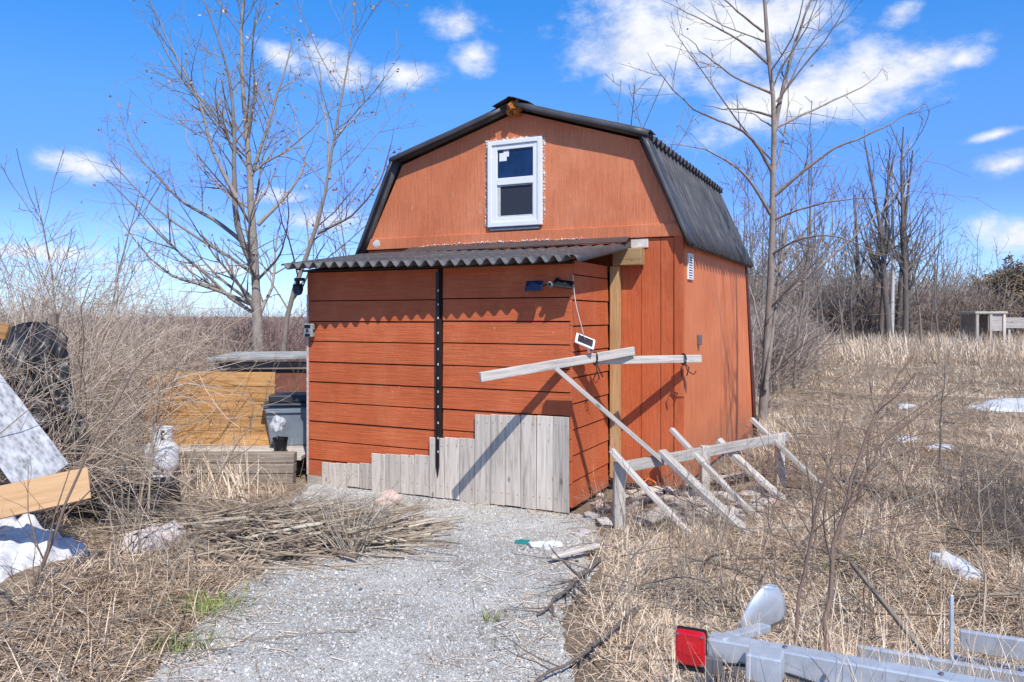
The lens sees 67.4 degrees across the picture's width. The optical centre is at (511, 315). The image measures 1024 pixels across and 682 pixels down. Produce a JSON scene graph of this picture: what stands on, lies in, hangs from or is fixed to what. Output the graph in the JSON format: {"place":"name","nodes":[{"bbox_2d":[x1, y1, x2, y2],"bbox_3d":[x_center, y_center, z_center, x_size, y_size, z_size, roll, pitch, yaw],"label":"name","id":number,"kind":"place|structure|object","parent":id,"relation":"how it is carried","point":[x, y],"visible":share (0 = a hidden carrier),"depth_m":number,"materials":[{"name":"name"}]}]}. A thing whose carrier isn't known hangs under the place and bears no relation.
{"place":"outdoors","nodes":[
{"label":"outdoors","id":0,"kind":"place"},
{"bbox_2d":[0,317,1023,681],"bbox_3d":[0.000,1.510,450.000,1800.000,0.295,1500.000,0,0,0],"label":"ground","id":1,"kind":"structure","parent":0,"point":[570,649],"depth_m":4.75,"materials":[{"name":"beige plant"}]},
{"bbox_2d":[0,147,87,312],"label":"sapling","id":2,"kind":"object","parent":1,"relation":"on","point":[52,276],"visible":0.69,"depth_m":11.14,"materials":[{"name":"brown plant"}]},
{"bbox_2d":[0,513,88,581],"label":"white sheet","id":3,"kind":"object","parent":1,"relation":"on","point":[20,550],"visible":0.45,"depth_m":4.37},
{"bbox_2d":[0,467,90,518],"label":"laminate board","id":4,"kind":"object","parent":3,"relation":"on","point":[45,491],"visible":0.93,"depth_m":4.25,"materials":[{"name":"brown wood"}]},
{"bbox_2d":[0,374,68,482],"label":"flakeboard","id":5,"kind":"object","parent":4,"relation":"on","point":[25,440],"visible":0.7,"depth_m":4.63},
{"bbox_2d":[0,321,90,443],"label":"black tarp","id":6,"kind":"object","parent":1,"relation":"on","point":[18,334],"visible":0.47,"depth_m":6.07,"materials":[{"name":"black plastic"}]},
{"bbox_2d":[0,341,145,511],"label":"shrub","id":7,"kind":"object","parent":1,"relation":"on","point":[84,409],"visible":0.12,"depth_m":6.49,"materials":[{"name":"brown plant"}]},
{"bbox_2d":[59,479,122,509],"bbox_3d":[-3.500,1.480,6.374,0.638,0.196,0.638,6,-9,-23],"label":"tyre","id":8,"kind":"object","parent":1,"relation":"on","point":[96,494],"visible":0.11,"depth_m":6.12,"materials":[{"name":"rubber"}]},
{"bbox_2d":[2,348,189,595],"bbox_3d":[-2.104,0.898,3.908,1.054,1.444,0.851,0,0,-43],"label":"sapling","id":9,"kind":"object","parent":1,"relation":"on","point":[48,548],"visible":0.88,"depth_m":3.99,"materials":[{"name":"brown plant"}]},
{"bbox_2d":[1,285,192,432],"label":"shrub","id":10,"kind":"object","parent":1,"relation":"on","point":[106,347],"visible":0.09,"depth_m":8.91,"materials":[{"name":"brown plant"}]},
{"bbox_2d":[0,258,215,456],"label":"shrub","id":11,"kind":"object","parent":1,"relation":"on","point":[45,312],"visible":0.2,"depth_m":7.64,"materials":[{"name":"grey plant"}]},
{"bbox_2d":[0,233,254,406],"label":"shrub","id":12,"kind":"object","parent":1,"relation":"on","point":[93,299],"visible":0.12,"depth_m":10.54,"materials":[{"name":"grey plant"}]},
{"bbox_2d":[0,299,255,549],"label":"shrub","id":13,"kind":"object","parent":1,"relation":"on","point":[68,468],"visible":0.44,"depth_m":5.83,"materials":[{"name":"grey plant"}]},
{"bbox_2d":[0,175,256,416],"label":"shrub","id":14,"kind":"object","parent":1,"relation":"on","point":[97,296],"visible":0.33,"depth_m":8.35,"materials":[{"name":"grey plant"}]},
{"bbox_2d":[0,216,265,447],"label":"shrub","id":15,"kind":"object","parent":1,"relation":"on","point":[200,352],"visible":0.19,"depth_m":8.86,"materials":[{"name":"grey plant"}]},
{"bbox_2d":[14,266,253,447],"bbox_3d":[-4.632,0.490,9.197,2.581,2.229,3.614,0,0,-44],"label":"shrub","id":16,"kind":"object","parent":1,"relation":"on","point":[134,327],"visible":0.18,"depth_m":9.24,"materials":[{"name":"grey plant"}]},
{"bbox_2d":[101,152,168,374],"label":"sapling","id":17,"kind":"object","parent":1,"relation":"on","point":[119,269],"visible":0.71,"depth_m":12.60,"materials":[{"name":"brown plant"}]},
{"bbox_2d":[0,246,270,430],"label":"shrub","id":18,"kind":"object","parent":1,"relation":"on","point":[132,318],"visible":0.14,"depth_m":10.39,"materials":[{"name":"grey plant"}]},
{"bbox_2d":[91,477,181,522],"bbox_3d":[-3.000,1.480,6.154,0.638,0.196,0.638,-5,8,0],"label":"tyre","id":19,"kind":"object","parent":1,"relation":"on","point":[132,498],"visible":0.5,"depth_m":6.03,"materials":[{"name":"rubber"}]},
{"bbox_2d":[0,189,278,489],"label":"shrub","id":20,"kind":"object","parent":1,"relation":"on","point":[100,348],"visible":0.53,"depth_m":6.48,"materials":[{"name":"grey plant"}]},
{"bbox_2d":[0,238,283,532],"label":"shrub","id":21,"kind":"object","parent":1,"relation":"on","point":[117,377],"visible":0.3,"depth_m":7.11,"materials":[{"name":"brown plant"}]},
{"bbox_2d":[0,262,287,577],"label":"shrub","id":22,"kind":"object","parent":1,"relation":"on","point":[86,433],"visible":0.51,"depth_m":5.58,"materials":[{"name":"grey plant"}]},
{"bbox_2d":[0,286,306,419],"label":"scrub","id":23,"kind":"object","parent":1,"relation":"on","point":[297,340],"visible":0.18,"depth_m":14.78,"materials":[{"name":"brown plant"}]},
{"bbox_2d":[119,520,187,556],"bbox_3d":[-2.325,1.480,5.002,0.234,0.240,0.506,0,0,22],"label":"insulation roll","id":24,"kind":"object","parent":1,"relation":"on","point":[135,545],"visible":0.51,"depth_m":4.90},
{"bbox_2d":[105,318,210,515],"bbox_3d":[-2.616,0.814,5.550,0.583,1.600,0.784,0,0,0],"label":"dry stalk","id":25,"kind":"object","parent":1,"relation":"on","point":[152,439],"visible":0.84,"depth_m":5.60,"materials":[{"name":"brown plant"}]},
{"bbox_2d":[122,474,199,492],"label":"timber block","id":26,"kind":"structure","parent":1,"relation":"on","point":[182,485],"depth_m":6.97,"materials":[{"name":"grey wood"}]},
{"bbox_2d":[143,426,178,477],"bbox_3d":[-3.197,1.244,7.000,0.300,0.452,0.300,0,0,0],"label":"gas cylinder","id":27,"kind":"object","parent":26,"relation":"on","point":[174,454],"visible":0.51,"depth_m":6.91,"materials":[{"name":"white paint"}]},
{"bbox_2d":[91,285,272,430],"bbox_3d":[-4.523,0.596,10.015,2.335,2.016,3.270,0,0,23],"label":"shrub","id":28,"kind":"object","parent":1,"relation":"on","point":[219,343],"visible":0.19,"depth_m":10.09,"materials":[{"name":"brown plant"}]},
{"bbox_2d":[84,442,306,483],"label":"timber platform","id":29,"kind":"structure","parent":1,"relation":"on","point":[296,456],"depth_m":7.32,"materials":[{"name":"grey wood"}]},
{"bbox_2d":[145,371,275,445],"bbox_3d":[-3.158,0.972,8.055,1.316,0.769,0.052,1,-6,-3],"label":"board panel","id":30,"kind":"object","parent":29,"relation":"on","point":[259,422],"visible":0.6,"depth_m":8.03,"materials":[{"name":"brown wood"}]},
{"bbox_2d":[261,392,306,445],"bbox_3d":[-2.281,1.093,8.158,0.670,0.535,0.470,0,0,-9],"label":"plastic tote","id":31,"kind":"object","parent":29,"relation":"on","point":[294,431],"visible":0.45,"depth_m":7.97,"materials":[{"name":"grey plastic"}]},
{"bbox_2d":[72,0,343,361],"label":"bare tree","id":32,"kind":"object","parent":1,"relation":"on","point":[249,249],"visible":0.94,"depth_m":12.32,"materials":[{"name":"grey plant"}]},
{"bbox_2d":[194,351,297,509],"bbox_3d":[-2.126,0.947,5.835,0.929,1.336,0.449,0,0,-34],"label":"dry stalk","id":33,"kind":"object","parent":1,"relation":"on","point":[213,482],"visible":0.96,"depth_m":5.90,"materials":[{"name":"brown plant"}]},
{"bbox_2d":[207,351,306,416],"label":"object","id":34,"kind":"structure","parent":1,"relation":"on","point":[284,370],"depth_m":9.22,"materials":[{"name":"metal"}]},
{"bbox_2d":[41,457,489,584],"bbox_3d":[-1.674,1.308,5.482,3.065,0.612,2.139,0,0,0],"label":"brush pile","id":35,"kind":"object","parent":1,"relation":"on","point":[284,520],"visible":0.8,"depth_m":5.23,"materials":[{"name":"brown wood"}]},
{"bbox_2d":[110,447,222,506],"bbox_3d":[-2.540,1.316,5.906,1.196,0.587,0.347,0,0,0],"label":"branch","id":36,"kind":"object","parent":35,"relation":"on","point":[171,476],"visible":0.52,"depth_m":5.99,"materials":[{"name":"brown wood"}]},
{"bbox_2d":[315,142,353,256],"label":"sapling","id":37,"kind":"object","parent":1,"relation":"on","point":[344,248],"visible":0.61,"depth_m":14.19,"materials":[{"name":"brown plant"}]},
{"bbox_2d":[240,0,437,361],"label":"bare tree","id":38,"kind":"object","parent":1,"relation":"on","point":[311,242],"visible":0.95,"depth_m":11.18,"materials":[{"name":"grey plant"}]},
{"bbox_2d":[147,483,601,681],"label":"gravel path","id":39,"kind":"structure","parent":1,"relation":"on","point":[328,647],"depth_m":4.12,"materials":[{"name":"grey gravel"}]},
{"bbox_2d":[284,474,404,556],"bbox_3d":[-1.101,1.337,5.090,0.703,0.511,0.643,0,0,27],"label":"dry tuft","id":40,"kind":"object","parent":39,"relation":"on","point":[350,543],"visible":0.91,"depth_m":5.10,"materials":[{"name":"beige plant"}]},
{"bbox_2d":[137,499,619,681],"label":"straw litter","id":41,"kind":"object","parent":39,"relation":"on","point":[525,653],"visible":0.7,"depth_m":4.04,"materials":[{"name":"beige plant"}]},
{"bbox_2d":[495,535,600,622],"bbox_3d":[0.234,1.545,4.421,0.520,0.552,1.086,0,0,9],"label":"branch","id":42,"kind":"object","parent":39,"relation":"on","point":[596,561],"visible":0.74,"depth_m":4.34,"materials":[{"name":"brown plant"}]},
{"bbox_2d":[491,605,640,681],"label":"branch","id":43,"kind":"object","parent":39,"relation":"on","point":[599,640],"visible":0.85,"depth_m":3.43,"materials":[{"name":"brown plant"}]},
{"bbox_2d":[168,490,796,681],"bbox_3d":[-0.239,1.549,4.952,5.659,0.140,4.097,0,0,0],"label":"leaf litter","id":44,"kind":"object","parent":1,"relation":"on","point":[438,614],"visible":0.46,"depth_m":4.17,"materials":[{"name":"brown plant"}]},
{"bbox_2d":[0,370,1023,681],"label":"fallen twigs","id":45,"kind":"object","parent":1,"relation":"on","point":[838,550],"visible":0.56,"depth_m":4.64,"materials":[{"name":"grey plant"}]},
{"bbox_2d":[281,96,757,512],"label":"barn shed","id":46,"kind":"structure","parent":1,"relation":"on","point":[424,308],"depth_m":6.99,"materials":[{"name":"paint"}]},
{"bbox_2d":[484,135,545,230],"bbox_3d":[0.016,-1.304,7.524,0.675,0.927,0.059,0,0,26],"label":"window","id":47,"kind":"structure","parent":46,"relation":"in","point":[515,170],"depth_m":7.51,"materials":[{"name":"white plastic"}]},
{"bbox_2d":[525,277,573,290],"bbox_3d":[0.309,-0.253,6.157,0.407,0.112,0.161,0,0,26],"label":"solar camera","id":48,"kind":"object","parent":46,"relation":"attached to","point":[539,285],"visible":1,"depth_m":6.13,"materials":[{"name":"black plastic"}]},
{"bbox_2d":[479,347,634,381],"bbox_3d":[0.394,0.380,6.140,1.469,0.072,0.037,-7,4,-29],"label":"plank","id":49,"kind":"object","parent":46,"relation":"attached to","point":[495,374],"visible":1,"depth_m":6.08,"materials":[{"name":"grey wood"}]},
{"bbox_2d":[597,355,701,364],"bbox_3d":[1.180,0.375,6.575,0.988,0.066,0.037,0,0,-17],"label":"plank","id":50,"kind":"object","parent":46,"relation":"attached to","point":[659,359],"visible":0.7,"depth_m":6.57,"materials":[{"name":"grey wood"}]},
{"bbox_2d":[121,535,923,670],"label":"green grass","id":51,"kind":"structure","parent":1,"relation":"on","point":[205,608],"depth_m":4.10,"materials":[{"name":"green plant"}]},
{"bbox_2d":[609,424,675,638],"bbox_3d":[0.664,1.076,3.920,0.356,1.053,0.288,0,0,15],"label":"dry stalk","id":52,"kind":"object","parent":1,"relation":"on","point":[630,560],"visible":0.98,"depth_m":3.91,"materials":[{"name":"brown plant"}]},
{"bbox_2d":[609,448,692,536],"bbox_3d":[1.015,1.294,5.628,0.834,0.047,0.056,46,19,16],"label":"slat","id":53,"kind":"object","parent":1,"relation":"on","point":[640,482],"visible":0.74,"depth_m":5.62,"materials":[{"name":"grey wood"}]},
{"bbox_2d":[633,501,691,524],"bbox_3d":[1.176,1.535,5.978,0.560,0.022,0.142,-4,11,-41],"label":"rock","id":54,"kind":"object","parent":1,"relation":"on","point":[655,514],"visible":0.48,"depth_m":5.91,"materials":[{"name":"grey stone"}]},
{"bbox_2d":[613,432,788,528],"bbox_3d":[1.672,1.399,6.523,2.376,0.603,0.150,0,0,-39],"label":"broken fence","id":55,"kind":"object","parent":1,"relation":"on","point":[652,461],"visible":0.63,"depth_m":6.46,"materials":[{"name":"grey wood"}]},
{"bbox_2d":[554,366,663,463],"bbox_3d":[0.770,0.785,6.060,1.141,0.036,0.062,41,-3,-4],"label":"brace","id":56,"kind":"object","parent":55,"relation":"attached to","point":[605,411],"visible":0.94,"depth_m":6.03,"materials":[{"name":"grey wood"}]},
{"bbox_2d":[657,449,755,536],"bbox_3d":[1.449,1.334,5.778,0.087,0.047,0.997,1,30,-38],"label":"slat","id":57,"kind":"object","parent":1,"relation":"on","point":[666,457],"visible":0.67,"depth_m":5.78,"materials":[{"name":"grey wood"}]},
{"bbox_2d":[669,428,761,519],"bbox_3d":[1.646,1.282,6.293,0.056,0.045,1.048,7,30,-43],"label":"slat","id":58,"kind":"object","parent":1,"relation":"on","point":[677,435],"visible":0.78,"depth_m":6.29,"materials":[{"name":"grey wood"}]},
{"bbox_2d":[715,438,786,499],"bbox_3d":[2.087,1.349,6.733,0.737,0.048,0.097,44,26,24],"label":"slat","id":59,"kind":"object","parent":1,"relation":"on","point":[750,468],"visible":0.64,"depth_m":6.70,"materials":[{"name":"grey wood"}]},
{"bbox_2d":[737,147,778,302],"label":"sapling","id":60,"kind":"object","parent":1,"relation":"on","point":[752,219],"visible":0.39,"depth_m":36.28,"materials":[{"name":"brown plant"}]},
{"bbox_2d":[716,151,805,293],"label":"sapling","id":61,"kind":"object","parent":1,"relation":"on","point":[746,212],"visible":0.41,"depth_m":23.89,"materials":[{"name":"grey plant"}]},
{"bbox_2d":[735,167,792,332],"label":"sapling","id":62,"kind":"object","parent":1,"relation":"on","point":[750,281],"visible":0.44,"depth_m":14.74,"materials":[{"name":"brown plant"}]},
{"bbox_2d":[736,136,815,325],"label":"sapling","id":63,"kind":"object","parent":1,"relation":"on","point":[763,261],"visible":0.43,"depth_m":19.07,"materials":[{"name":"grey plant"}]},
{"bbox_2d":[750,159,813,316],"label":"sapling","id":64,"kind":"object","parent":1,"relation":"on","point":[778,259],"visible":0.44,"depth_m":25.67,"materials":[{"name":"brown plant"}]},
{"bbox_2d":[749,417,831,492],"bbox_3d":[2.540,1.279,7.014,0.061,0.037,0.971,5,35,-48],"label":"slat","id":65,"kind":"object","parent":1,"relation":"on","point":[762,429],"visible":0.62,"depth_m":7.02,"materials":[{"name":"grey wood"}]},
{"bbox_2d":[776,152,841,332],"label":"sapling","id":66,"kind":"object","parent":1,"relation":"on","point":[806,244],"visible":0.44,"depth_m":31.04,"materials":[{"name":"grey plant"}]},
{"bbox_2d":[736,388,884,681],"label":"sapling","id":67,"kind":"object","parent":1,"relation":"on","point":[806,562],"visible":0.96,"depth_m":3.40,"materials":[{"name":"brown plant"}]},
{"bbox_2d":[622,0,1000,423],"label":"bare tree","id":68,"kind":"object","parent":1,"relation":"on","point":[769,323],"visible":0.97,"depth_m":11.15,"materials":[{"name":"grey plant"}]},
{"bbox_2d":[778,154,846,369],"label":"sapling","id":69,"kind":"object","parent":1,"relation":"on","point":[815,295],"visible":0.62,"depth_m":22.19,"materials":[{"name":"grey plant"}]},
{"bbox_2d":[761,173,868,335],"bbox_3d":[13.785,-2.477,35.087,4.348,8.163,2.344,0,0,6],"label":"sapling","id":70,"kind":"object","parent":1,"relation":"on","point":[819,297],"visible":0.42,"depth_m":35.05,"materials":[{"name":"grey plant"}]},
{"bbox_2d":[739,96,898,389],"bbox_3d":[6.227,-1.420,15.877,3.221,6.047,1.736,0,0,15],"label":"sapling","id":71,"kind":"object","parent":1,"relation":"on","point":[804,289],"visible":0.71,"depth_m":15.86,"materials":[{"name":"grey plant"}]},
{"bbox_2d":[784,165,888,353],"bbox_3d":[11.309,-1.873,27.198,3.704,6.954,1.997,0,0,23],"label":"sapling","id":72,"kind":"object","parent":1,"relation":"on","point":[837,294],"visible":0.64,"depth_m":27.11,"materials":[{"name":"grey plant"}]},
{"bbox_2d":[800,163,879,341],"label":"sapling","id":73,"kind":"object","parent":1,"relation":"on","point":[844,289],"visible":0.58,"depth_m":38.04,"materials":[{"name":"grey plant"}]},
{"bbox_2d":[675,583,1023,681],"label":"trailer","id":74,"kind":"object","parent":1,"relation":"on","point":[771,600],"visible":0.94,"depth_m":2.78,"materials":[{"name":"metal"}]},
{"bbox_2d":[794,413,904,649],"bbox_3d":[1.596,1.027,3.524,0.585,1.148,0.429,0,0,0],"label":"sapling","id":75,"kind":"object","parent":1,"relation":"on","point":[820,632],"visible":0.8,"depth_m":3.60,"materials":[{"name":"brown plant"}]},
{"bbox_2d":[828,181,881,340],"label":"sapling","id":76,"kind":"object","parent":1,"relation":"on","point":[852,279],"visible":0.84,"depth_m":33.74,"materials":[{"name":"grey plant"}]},
{"bbox_2d":[829,177,881,336],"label":"sapling","id":77,"kind":"object","parent":1,"relation":"on","point":[860,257],"visible":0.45,"depth_m":39.22,"materials":[{"name":"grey plant"}]},
{"bbox_2d":[792,318,958,651],"bbox_3d":[1.630,0.802,3.543,0.823,1.586,0.368,0,0,-24],"label":"sapling","id":78,"kind":"object","parent":1,"relation":"on","point":[831,553],"visible":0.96,"depth_m":3.52,"materials":[{"name":"brown plant"}]},
{"bbox_2d":[854,142,897,337],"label":"clump tree","id":79,"kind":"object","parent":1,"relation":"on","point":[872,319],"visible":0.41,"depth_m":39.09,"materials":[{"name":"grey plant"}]},
{"bbox_2d":[738,219,1023,392],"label":"woods","id":80,"kind":"object","parent":1,"relation":"on","point":[783,333],"visible":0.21,"depth_m":38.95,"materials":[{"name":"brown plant"}]},
{"bbox_2d":[854,129,909,344],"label":"clump tree","id":81,"kind":"object","parent":1,"relation":"on","point":[887,318],"visible":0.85,"depth_m":36.90,"materials":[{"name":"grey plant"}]},
{"bbox_2d":[845,129,929,338],"bbox_3d":[17.949,-3.833,37.289,3.075,10.882,3.446,0,0,0],"label":"clump tree","id":82,"kind":"object","parent":1,"relation":"on","point":[881,320],"visible":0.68,"depth_m":37.39,"materials":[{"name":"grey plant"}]},
{"bbox_2d":[849,561,929,655],"bbox_3d":[1.722,1.360,3.425,0.023,0.023,0.973,0,13,0],"label":"stick","id":83,"kind":"object","parent":1,"relation":"on","point":[882,601],"visible":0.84,"depth_m":3.50,"materials":[{"name":"beige wood"}]},
{"bbox_2d":[860,131,918,337],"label":"birch","id":84,"kind":"object","parent":1,"relation":"on","point":[892,299],"visible":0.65,"depth_m":37.19,"materials":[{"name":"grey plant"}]},
{"bbox_2d":[849,399,941,518],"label":"sapling","id":85,"kind":"object","parent":1,"relation":"on","point":[869,467],"visible":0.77,"depth_m":5.50,"materials":[{"name":"brown plant"}]},
{"bbox_2d":[859,103,942,339],"bbox_3d":[18.451,-4.305,36.905,3.746,11.829,3.343,0,0,-21],"label":"clump tree","id":86,"kind":"object","parent":1,"relation":"on","point":[905,323],"visible":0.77,"depth_m":36.69,"materials":[{"name":"brown plant"}]},
{"bbox_2d":[868,141,943,337],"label":"clump tree","id":87,"kind":"object","parent":1,"relation":"on","point":[911,328],"visible":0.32,"depth_m":39.09,"materials":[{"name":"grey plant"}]},
{"bbox_2d":[880,478,933,618],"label":"sapling","id":88,"kind":"object","parent":1,"relation":"on","point":[905,543],"visible":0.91,"depth_m":3.96,"materials":[{"name":"brown plant"}]},
{"bbox_2d":[865,165,957,346],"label":"sapling","id":89,"kind":"object","parent":1,"relation":"on","point":[915,285],"visible":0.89,"depth_m":33.24,"materials":[{"name":"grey plant"}]},
{"bbox_2d":[894,138,929,339],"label":"clump tree","id":90,"kind":"object","parent":1,"relation":"on","point":[898,308],"visible":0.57,"depth_m":38.86,"materials":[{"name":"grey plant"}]},
{"bbox_2d":[896,190,975,342],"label":"sapling","id":91,"kind":"object","parent":1,"relation":"on","point":[934,285],"visible":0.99,"depth_m":29.92,"materials":[{"name":"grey plant"}]},
{"bbox_2d":[913,184,975,333],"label":"sapling","id":92,"kind":"object","parent":1,"relation":"on","point":[948,262],"visible":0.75,"depth_m":36.65,"materials":[{"name":"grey plant"}]},
{"bbox_2d":[916,214,979,334],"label":"sapling","id":93,"kind":"object","parent":1,"relation":"on","point":[944,288],"visible":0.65,"depth_m":39.13,"materials":[{"name":"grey plant"}]},
{"bbox_2d":[949,595,953,659],"bbox_3d":[1.846,1.390,3.225,0.017,0.423,0.012,4,-7,0],"label":"metal stake","id":94,"kind":"object","parent":1,"relation":"on","point":[951,622],"visible":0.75,"depth_m":3.23,"materials":[{"name":"metal"}]},
{"bbox_2d":[885,451,1023,531],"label":"weed clump","id":95,"kind":"object","parent":1,"relation":"on","point":[959,502],"visible":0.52,"depth_m":5.37,"materials":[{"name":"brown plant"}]},
{"bbox_2d":[927,548,983,580],"bbox_3d":[2.581,1.449,4.473,0.178,0.109,0.316,0,0,-25],"label":"snow patch","id":96,"kind":"object","parent":1,"relation":"on","point":[968,566],"visible":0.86,"depth_m":4.43,"materials":[{"name":"white snow"}]},
{"bbox_2d":[901,463,1023,554],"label":"weed clump","id":97,"kind":"object","parent":1,"relation":"on","point":[988,516],"visible":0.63,"depth_m":4.96,"materials":[{"name":"brown plant"}]},
{"bbox_2d":[914,434,1023,514],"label":"weed clump","id":98,"kind":"object","parent":1,"relation":"on","point":[979,478],"visible":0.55,"depth_m":6.06,"materials":[{"name":"brown plant"}]},
{"bbox_2d":[927,439,1023,530],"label":"weed clump","id":99,"kind":"object","parent":1,"relation":"on","point":[1002,496],"visible":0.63,"depth_m":5.68,"materials":[{"name":"brown plant"}]},
{"bbox_2d":[940,218,1016,310],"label":"sapling","id":100,"kind":"object","parent":1,"relation":"on","point":[977,248],"visible":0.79,"depth_m":39.91,"materials":[{"name":"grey plant"}]},
{"bbox_2d":[944,441,1023,629],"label":"dry stalk","id":101,"kind":"object","parent":1,"relation":"on","point":[983,568],"visible":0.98,"depth_m":4.09,"materials":[{"name":"brown plant"}]},
{"bbox_2d":[948,472,1023,561],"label":"weed clump","id":102,"kind":"object","parent":1,"relation":"on","point":[1015,530],"visible":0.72,"depth_m":4.78,"materials":[{"name":"brown plant"}]},
{"bbox_2d":[958,311,1023,345],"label":"wooden stand","id":103,"kind":"object","parent":1,"relation":"on","point":[973,321],"visible":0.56,"depth_m":35.45,"materials":[{"name":"grey wood"}]},
{"bbox_2d":[968,398,1023,411],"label":"snow patch","id":104,"kind":"object","parent":1,"relation":"on","point":[1009,404],"visible":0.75,"depth_m":13.28,"materials":[{"name":"white snow"}]},
{"bbox_2d":[978,251,1023,336],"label":"cedar","id":105,"kind":"object","parent":1,"relation":"on","point":[1016,273],"visible":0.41,"depth_m":40.74,"materials":[{"name":"green plant"}]},
{"bbox_2d":[0,0,1023,316],"label":"sky","id":106,"kind":"structure","parent":0,"point":[61,61],"materials":[{"name":"blue"}]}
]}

